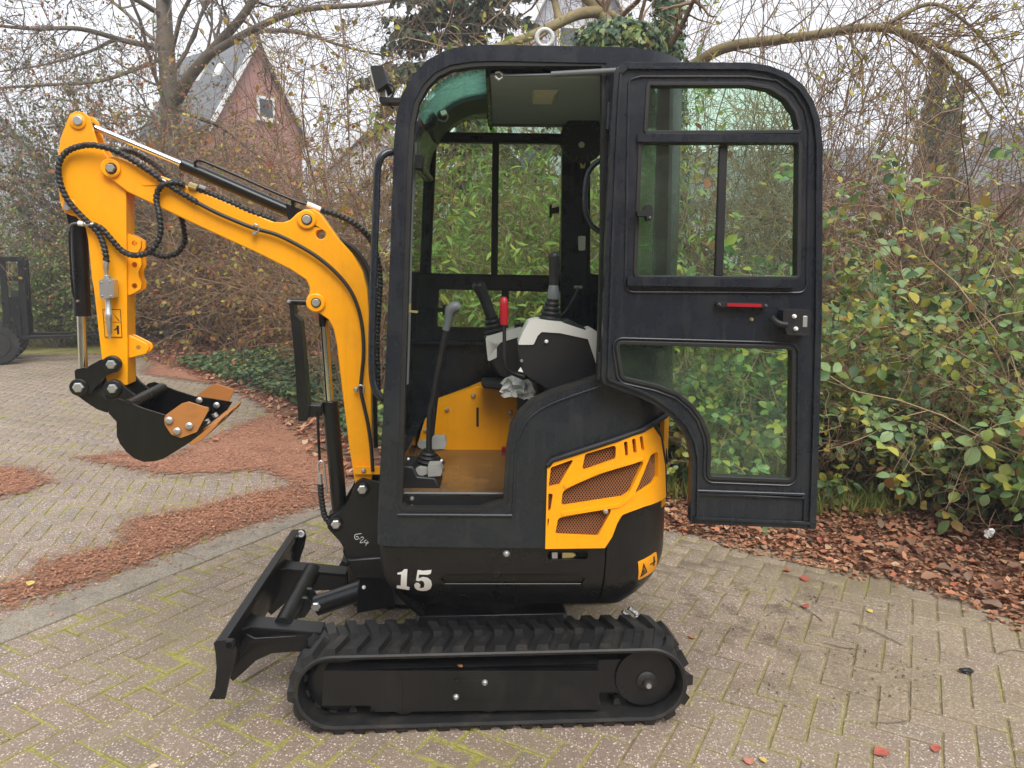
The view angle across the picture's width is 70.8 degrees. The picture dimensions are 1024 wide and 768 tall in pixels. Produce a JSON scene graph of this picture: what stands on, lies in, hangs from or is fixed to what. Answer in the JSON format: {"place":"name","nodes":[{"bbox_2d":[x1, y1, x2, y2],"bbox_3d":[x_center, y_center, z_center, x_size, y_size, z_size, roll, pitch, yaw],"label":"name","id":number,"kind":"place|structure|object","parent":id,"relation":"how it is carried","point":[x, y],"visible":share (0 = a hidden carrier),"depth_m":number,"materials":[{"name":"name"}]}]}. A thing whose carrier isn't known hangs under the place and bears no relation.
{"place":"outdoors","nodes":[
{"label":"outdoors","id":0,"kind":"place"},
{"bbox_2d":[0,353,354,617],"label":"brick road","id":1,"kind":"structure","parent":0,"point":[44,372],"depth_m":5.38,"materials":[{"name":"grey brick"}]},
{"bbox_2d":[0,465,68,499],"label":"needle carpet","id":2,"kind":"object","parent":1,"relation":"on","point":[13,478],"visible":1,"depth_m":5.25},
{"bbox_2d":[0,257,98,364],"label":"forklift","id":3,"kind":"object","parent":1,"relation":"on","point":[17,333],"visible":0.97,"depth_m":11.61,"materials":[{"name":"black metal"}]},
{"bbox_2d":[0,484,330,609],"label":"needle carpet","id":4,"kind":"object","parent":1,"relation":"on","point":[158,547],"visible":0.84,"depth_m":4.17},
{"bbox_2d":[0,362,352,625],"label":"needle litter","id":5,"kind":"object","parent":1,"relation":"on","point":[138,553],"visible":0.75,"depth_m":4.47,"materials":[{"name":"brown plant"}]},
{"bbox_2d":[26,580,34,584],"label":"fallen leaf","id":6,"kind":"object","parent":5,"relation":"on","point":[29,582],"visible":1,"depth_m":3.50,"materials":[{"name":"yellow plant"}]},
{"bbox_2d":[140,359,263,403],"bbox_3d":[-4.437,-0.195,10.873,4.760,0.007,5.640,0,9,0],"label":"needle carpet","id":7,"kind":"object","parent":1,"relation":"on","point":[169,372],"visible":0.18,"depth_m":10.60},
{"bbox_2d":[72,412,352,495],"bbox_3d":[-2.384,0.468,6.782,2.880,0.007,4.160,0,9,0],"label":"needle carpet","id":8,"kind":"object","parent":1,"relation":"on","point":[265,450],"visible":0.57,"depth_m":5.94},
{"bbox_2d":[318,123,456,253],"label":"white house","id":9,"kind":"structure","parent":0,"point":[364,129],"depth_m":31.00,"materials":[{"name":"tile"}]},
{"bbox_2d":[0,320,1023,767],"bbox_3d":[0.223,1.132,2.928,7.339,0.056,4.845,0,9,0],"label":"brick paving","id":10,"kind":"structure","parent":0,"point":[988,711],"depth_m":2.73,"materials":[{"name":"grey brick"}]},
{"bbox_2d":[148,764,158,767],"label":"fallen leaf","id":11,"kind":"object","parent":10,"relation":"on","point":[153,765],"visible":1,"depth_m":2.26,"materials":[{"name":"beige plant"}]},
{"bbox_2d":[0,487,350,643],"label":"kerb","id":12,"kind":"structure","parent":10,"relation":"on","point":[37,617],"depth_m":3.63,"materials":[{"name":"concrete"}]},
{"bbox_2d":[55,27,822,734],"bbox_3d":[-0.296,-0.051,2.782,2.518,2.335,1.270,0,9,0],"label":"mini excavator","id":13,"kind":"object","parent":10,"relation":"on","point":[479,525],"visible":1,"depth_m":2.43,"materials":[{"name":"metal"}]},
{"bbox_2d":[499,375,537,399],"bbox_3d":[0.026,0.017,2.517,0.140,0.092,0.039,0,9,0],"label":"plastic bag","id":14,"kind":"object","parent":13,"relation":"hanging from","point":[512,386],"visible":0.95,"depth_m":2.52,"materials":[{"name":"white plastic"}]},
{"bbox_2d":[597,62,822,528],"bbox_3d":[0.614,-0.230,2.159,0.699,1.391,0.096,0,9,0],"label":"cab door","id":15,"kind":"structure","parent":13,"relation":"in","point":[718,310],"depth_m":2.15,"materials":[{"name":"paint"}]},
{"bbox_2d":[476,0,628,254],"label":"grey house","id":16,"kind":"structure","parent":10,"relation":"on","point":[536,14],"depth_m":21.54,"materials":[{"name":"tile"}]},
{"bbox_2d":[517,149,547,217],"bbox_3d":[0.632,-6.234,22.091,1.160,2.690,0.160,-1,9,-6],"label":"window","id":17,"kind":"structure","parent":16,"relation":"in","point":[531,149],"depth_m":21.98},
{"bbox_2d":[557,25,586,45],"bbox_3d":[2.044,-10.001,21.640,1.560,1.490,0.160,-1,9,-6],"label":"window","id":18,"kind":"structure","parent":16,"relation":"in","point":[568,26],"depth_m":21.53,"materials":[{"name":"grey glass"}]},
{"bbox_2d":[743,757,753,763],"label":"fallen leaf","id":19,"kind":"object","parent":10,"relation":"on","point":[749,760],"visible":1,"depth_m":2.30,"materials":[{"name":"plant"}]},
{"bbox_2d":[684,147,892,299],"bbox_3d":[9.560,-6.496,30.382,10.560,6.540,6.500,2,9,12],"label":"bush","id":20,"kind":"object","parent":10,"relation":"on","point":[842,150],"depth_m":28.04,"materials":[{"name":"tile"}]},
{"bbox_2d":[785,599,822,620],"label":"fallen twig","id":21,"kind":"object","parent":10,"relation":"on","point":[805,608],"visible":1,"depth_m":3.33,"materials":[{"name":"wood"}]},
{"bbox_2d":[800,576,808,581],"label":"fallen leaf","id":22,"kind":"object","parent":10,"relation":"on","point":[805,578],"visible":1,"depth_m":3.66,"materials":[{"name":"red plant"}]},
{"bbox_2d":[693,577,935,713],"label":"soil crumbs","id":23,"kind":"object","parent":10,"relation":"on","point":[865,651],"visible":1,"depth_m":2.91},
{"bbox_2d":[824,642,859,648],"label":"fallen twig","id":24,"kind":"object","parent":10,"relation":"on","point":[842,647],"visible":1,"depth_m":3.00,"materials":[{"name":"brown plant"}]},
{"bbox_2d":[664,516,1023,630],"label":"litter fringe","id":25,"kind":"object","parent":10,"relation":"on","point":[845,568],"visible":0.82,"depth_m":3.92,"materials":[{"name":"brown plant"}]},
{"bbox_2d":[853,623,902,644],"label":"fallen twig","id":26,"kind":"object","parent":10,"relation":"on","point":[877,632],"visible":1,"depth_m":3.12,"materials":[{"name":"wood"}]},
{"bbox_2d":[874,746,889,755],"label":"fallen leaf","id":27,"kind":"object","parent":10,"relation":"on","point":[879,750],"visible":1,"depth_m":2.34,"materials":[{"name":"red plant"}]},
{"bbox_2d":[870,720,905,722],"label":"fallen twig","id":28,"kind":"object","parent":10,"relation":"on","point":[888,722],"visible":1,"depth_m":2.50,"materials":[{"name":"wood"}]},
{"bbox_2d":[930,744,941,751],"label":"fallen leaf","id":29,"kind":"object","parent":10,"relation":"on","point":[935,747],"visible":1,"depth_m":2.37,"materials":[{"name":"red plant"}]},
{"bbox_2d":[958,667,973,673],"bbox_3d":[1.779,1.121,2.819,0.056,0.020,0.032,0,9,0],"label":"clod","id":30,"kind":"object","parent":10,"relation":"on","point":[966,670],"visible":1,"depth_m":2.81,"materials":[{"name":"soil"}]},
{"bbox_2d":[0,0,1023,243],"label":"sky","id":31,"kind":"structure","parent":0,"point":[835,12],"materials":[{"name":"white"}]},
{"bbox_2d":[96,303,1023,609],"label":"planting bed","id":32,"kind":"object","parent":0,"point":[286,411],"depth_m":4.18,"materials":[{"name":"soil"}]},
{"bbox_2d":[0,0,256,346],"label":"autumn shrub","id":33,"kind":"object","parent":32,"relation":"on","point":[49,178],"visible":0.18,"depth_m":14.30,"materials":[{"name":"brown plant"}]},
{"bbox_2d":[0,167,276,338],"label":"twiggy shrub","id":34,"kind":"object","parent":32,"relation":"on","point":[137,317],"visible":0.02,"depth_m":14.27,"materials":[{"name":"brown plant"}]},
{"bbox_2d":[87,233,335,369],"bbox_3d":[-4.604,-1.264,11.797,3.909,2.474,3.226,0,9,0],"label":"twiggy shrub","id":35,"kind":"object","parent":32,"relation":"on","point":[214,335],"visible":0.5,"depth_m":11.78,"materials":[{"name":"brown plant"}]},
{"bbox_2d":[0,0,446,354],"bbox_3d":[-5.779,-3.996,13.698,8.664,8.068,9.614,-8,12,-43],"label":"autumn shrub","id":36,"kind":"object","parent":32,"relation":"on","point":[92,111],"visible":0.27,"depth_m":12.70,"materials":[{"name":"brown plant"}]},
{"bbox_2d":[176,343,340,403],"bbox_3d":[-3.213,-0.231,10.008,1.591,0.361,5.079,-7,12,-39],"label":"ground ivy","id":37,"kind":"object","parent":32,"relation":"on","point":[258,374],"visible":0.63,"depth_m":9.96,"materials":[{"name":"green plant"}]},
{"bbox_2d":[135,309,386,477],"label":"leaf litter","id":38,"kind":"object","parent":32,"relation":"on","point":[267,402],"visible":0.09,"depth_m":9.56,"materials":[{"name":"brown plant"}]},
{"bbox_2d":[0,0,557,440],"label":"twiggy shrub","id":39,"kind":"object","parent":32,"relation":"on","point":[362,206],"visible":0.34,"depth_m":6.94,"materials":[{"name":"brown plant"}]},
{"bbox_2d":[147,110,438,347],"bbox_3d":[-3.742,-2.254,12.383,7.214,4.804,8.853,0,9,0],"label":"twiggy shrub","id":40,"kind":"object","parent":32,"relation":"on","point":[290,339],"visible":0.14,"depth_m":11.99,"materials":[{"name":"brown plant"}]},
{"bbox_2d":[0,0,588,341],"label":"bare tree","id":41,"kind":"object","parent":32,"relation":"on","point":[222,41],"visible":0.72,"depth_m":12.91,"materials":[{"name":"grey plant"}]},
{"bbox_2d":[267,356,385,444],"bbox_3d":[-1.330,0.028,8.320,2.254,0.346,6.364,-4,10,-27],"label":"ground ivy","id":42,"kind":"object","parent":32,"relation":"on","point":[343,424],"visible":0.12,"depth_m":7.57,"materials":[{"name":"green plant"}]},
{"bbox_2d":[136,0,557,405],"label":"twiggy shrub","id":43,"kind":"object","parent":32,"relation":"on","point":[301,61],"visible":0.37,"depth_m":8.10,"materials":[{"name":"brown plant"}]},
{"bbox_2d":[378,389,382,424],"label":"bush","id":44,"kind":"object","parent":32,"relation":"on","point":[380,406],"depth_m":4.70,"materials":[{"name":"green plant"}]},
{"bbox_2d":[349,0,599,346],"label":"drooping conifer","id":45,"kind":"object","parent":32,"relation":"on","point":[443,18],"visible":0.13,"depth_m":11.47,"materials":[{"name":"green plant"}]},
{"bbox_2d":[0,71,1023,334],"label":"thicket","id":46,"kind":"object","parent":32,"relation":"on","point":[592,185],"visible":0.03,"depth_m":16.18,"materials":[{"name":"brown plant"}]},
{"bbox_2d":[402,0,665,82],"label":"mossy tree","id":47,"kind":"object","parent":32,"relation":"on","point":[591,34],"visible":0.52,"depth_m":6.76,"materials":[{"name":"green plant"}]},
{"bbox_2d":[365,0,721,404],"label":"lance leaved bush","id":48,"kind":"object","parent":32,"relation":"on","point":[463,298],"visible":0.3,"depth_m":4.95,"materials":[{"name":"green plant"}]},
{"bbox_2d":[382,0,739,386],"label":"lance leaved bush","id":49,"kind":"object","parent":32,"relation":"on","point":[524,312],"visible":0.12,"depth_m":5.37,"materials":[{"name":"green plant"}]},
{"bbox_2d":[321,0,823,275],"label":"bare shrub","id":50,"kind":"object","parent":32,"relation":"on","point":[572,45],"visible":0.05,"depth_m":8.92,"materials":[{"name":"brown plant"}]},
{"bbox_2d":[420,4,741,362],"bbox_3d":[0.365,-2.012,6.683,2.584,4.792,4.978,0,9,0],"label":"lance leaved bush","id":51,"kind":"object","parent":32,"relation":"on","point":[683,147],"visible":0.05,"depth_m":6.24,"materials":[{"name":"green plant"}]},
{"bbox_2d":[493,298,772,473],"bbox_3d":[0.523,0.155,5.245,2.581,1.665,3.127,0,9,0],"label":"bramble bush","id":52,"kind":"object","parent":32,"relation":"on","point":[715,461],"visible":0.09,"depth_m":4.87,"materials":[{"name":"green plant"}]},
{"bbox_2d":[305,95,1023,387],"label":"thicket","id":53,"kind":"object","parent":32,"relation":"on","point":[707,183],"visible":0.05,"depth_m":8.06,"materials":[{"name":"brown plant"}]},
{"bbox_2d":[411,0,982,374],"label":"bare shrub","id":54,"kind":"object","parent":32,"relation":"on","point":[697,102],"visible":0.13,"depth_m":7.75,"materials":[{"name":"brown plant"}]},
{"bbox_2d":[468,0,1023,389],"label":"bare shrub","id":55,"kind":"object","parent":32,"relation":"on","point":[738,156],"visible":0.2,"depth_m":8.29,"materials":[{"name":"brown plant"}]},
{"bbox_2d":[667,348,873,536],"bbox_3d":[1.334,0.235,5.555,2.669,1.557,2.106,9,12,43],"label":"bramble bush","id":56,"kind":"object","parent":32,"relation":"on","point":[716,450],"visible":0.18,"depth_m":4.70,"materials":[{"name":"green plant"}]},
{"bbox_2d":[521,0,1023,375],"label":"leaning tree","id":57,"kind":"object","parent":32,"relation":"on","point":[675,38],"visible":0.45,"depth_m":6.82,"materials":[{"name":"brown plant"}]},
{"bbox_2d":[524,107,1022,473],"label":"bramble bush","id":58,"kind":"object","parent":32,"relation":"on","point":[704,387],"visible":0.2,"depth_m":4.87,"materials":[{"name":"green plant"}]},
{"bbox_2d":[538,0,1023,394],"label":"bare shrub","id":59,"kind":"object","parent":32,"relation":"on","point":[862,91],"visible":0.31,"depth_m":6.03,"materials":[{"name":"brown plant"}]},
{"bbox_2d":[593,0,1023,391],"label":"bare shrub","id":60,"kind":"object","parent":32,"relation":"on","point":[848,91],"visible":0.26,"depth_m":7.02,"materials":[{"name":"brown plant"}]},
{"bbox_2d":[667,457,951,518],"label":"grass tufts","id":61,"kind":"object","parent":32,"relation":"on","point":[868,493],"visible":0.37,"depth_m":4.49,"materials":[{"name":"green plant"}]},
{"bbox_2d":[664,452,1023,615],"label":"leaf litter","id":62,"kind":"object","parent":32,"relation":"on","point":[901,549],"visible":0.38,"depth_m":3.99,"materials":[{"name":"brown plant"}]},
{"bbox_2d":[984,528,994,537],"bbox_3d":[2.424,0.759,3.661,0.051,0.050,0.029,0,9,0],"label":"paper scrap","id":63,"kind":"object","parent":62,"relation":"on","point":[989,532],"visible":1,"depth_m":3.66,"materials":[{"name":"white paper"}]},
{"bbox_2d":[668,389,1023,529],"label":"ground ivy","id":64,"kind":"object","parent":32,"relation":"on","point":[865,461],"visible":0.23,"depth_m":4.73,"materials":[{"name":"green plant"}]},
{"bbox_2d":[677,73,1023,458],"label":"bramble bush","id":65,"kind":"object","parent":32,"relation":"on","point":[995,153],"visible":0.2,"depth_m":5.28,"materials":[{"name":"green plant"}]},
{"bbox_2d":[679,0,1023,373],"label":"bare shrub","id":66,"kind":"object","parent":32,"relation":"on","point":[903,85],"visible":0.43,"depth_m":5.81,"materials":[{"name":"brown plant"}]},
{"bbox_2d":[685,244,1023,528],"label":"bramble bush","id":67,"kind":"object","parent":32,"relation":"on","point":[984,391],"visible":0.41,"depth_m":4.34,"materials":[{"name":"green plant"}]},
{"bbox_2d":[728,266,1023,585],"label":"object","id":68,"kind":"object","parent":32,"relation":"on","point":[872,460],"visible":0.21,"depth_m":4.43,"materials":[{"name":"green plant"}]},
{"bbox_2d":[734,323,1023,521],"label":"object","id":69,"kind":"object","parent":32,"relation":"on","point":[930,431],"visible":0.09,"depth_m":4.67,"materials":[{"name":"green plant"}]},
{"bbox_2d":[737,0,1023,386],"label":"bare shrub","id":70,"kind":"object","parent":32,"relation":"on","point":[991,144],"visible":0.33,"depth_m":6.57,"materials":[{"name":"brown plant"}]},
{"bbox_2d":[818,426,943,500],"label":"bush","id":71,"kind":"object","parent":32,"relation":"on","point":[876,462],"visible":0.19,"depth_m":4.75,"materials":[{"name":"green plant"}]},
{"bbox_2d":[763,108,1023,534],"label":"bramble bush","id":72,"kind":"object","parent":32,"relation":"on","point":[1005,489],"visible":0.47,"depth_m":4.14,"materials":[{"name":"green plant"}]},
{"bbox_2d":[783,349,1023,535],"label":"bramble bush","id":73,"kind":"object","parent":32,"relation":"on","point":[883,454],"visible":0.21,"depth_m":4.27,"materials":[{"name":"green plant"}]},
{"bbox_2d":[825,0,1023,360],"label":"bare shrub","id":74,"kind":"object","parent":32,"relation":"on","point":[1020,77],"visible":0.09,"depth_m":8.41,"materials":[{"name":"brown plant"}]},
{"bbox_2d":[898,52,951,270],"bbox_3d":[9.585,-4.286,16.577,1.266,6.298,1.183,-5,10,-28],"label":"tall cypress","id":75,"kind":"object","parent":32,"relation":"on","point":[924,128],"visible":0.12,"depth_m":16.16,"materials":[{"name":"brown plant"}]},
{"bbox_2d":[845,93,1023,387],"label":"bramble bush","id":76,"kind":"object","parent":32,"relation":"on","point":[954,307],"visible":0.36,"depth_m":5.90,"materials":[{"name":"green plant"}]},
{"bbox_2d":[858,317,1023,555],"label":"bare shrub","id":77,"kind":"object","parent":32,"relation":"on","point":[965,449],"visible":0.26,"depth_m":4.07,"materials":[{"name":"green plant"}]},
{"bbox_2d":[924,78,966,295],"bbox_3d":[9.688,-3.914,16.188,1.083,5.686,0.995,0,9,0],"label":"tall cypress","id":78,"kind":"object","parent":32,"relation":"on","point":[949,120],"visible":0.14,"depth_m":15.81,"materials":[{"name":"brown plant"}]},
{"bbox_2d":[926,438,1018,524],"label":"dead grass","id":79,"kind":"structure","parent":32,"relation":"on","point":[1001,501],"depth_m":4.38,"materials":[{"name":"plant"}]},
{"label":"ground","id":80,"kind":"structure","parent":0,"visible":0},
{"bbox_2d":[0,113,53,262],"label":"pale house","id":81,"kind":"structure","parent":80,"relation":"on","point":[2,154],"depth_m":45.20,"materials":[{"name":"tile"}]},
{"bbox_2d":[0,190,76,331],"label":"green shrub","id":82,"kind":"object","parent":80,"relation":"on","point":[2,247],"visible":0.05,"depth_m":15.23,"materials":[{"name":"green plant"}]},
{"bbox_2d":[0,205,161,348],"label":"green shrub","id":83,"kind":"object","parent":80,"relation":"on","point":[47,317],"visible":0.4,"depth_m":13.58,"materials":[{"name":"green plant"}]},
{"bbox_2d":[138,35,311,295],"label":"brick house","id":84,"kind":"structure","parent":80,"relation":"on","point":[228,54],"depth_m":27.13,"materials":[{"name":"brick"}]},
{"bbox_2d":[256,95,278,123],"bbox_3d":[-9.391,-10.501,27.540,0.160,0.930,0.930,7,11,35],"label":"window","id":85,"kind":"structure","parent":84,"relation":"in","point":[262,98],"depth_m":27.48,"materials":[{"name":"grey glass"}]},
{"bbox_2d":[951,124,1023,298],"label":"dark roofed house","id":86,"kind":"structure","parent":80,"relation":"on","point":[988,178],"depth_m":39.14,"materials":[{"name":"brick"}]}
]}

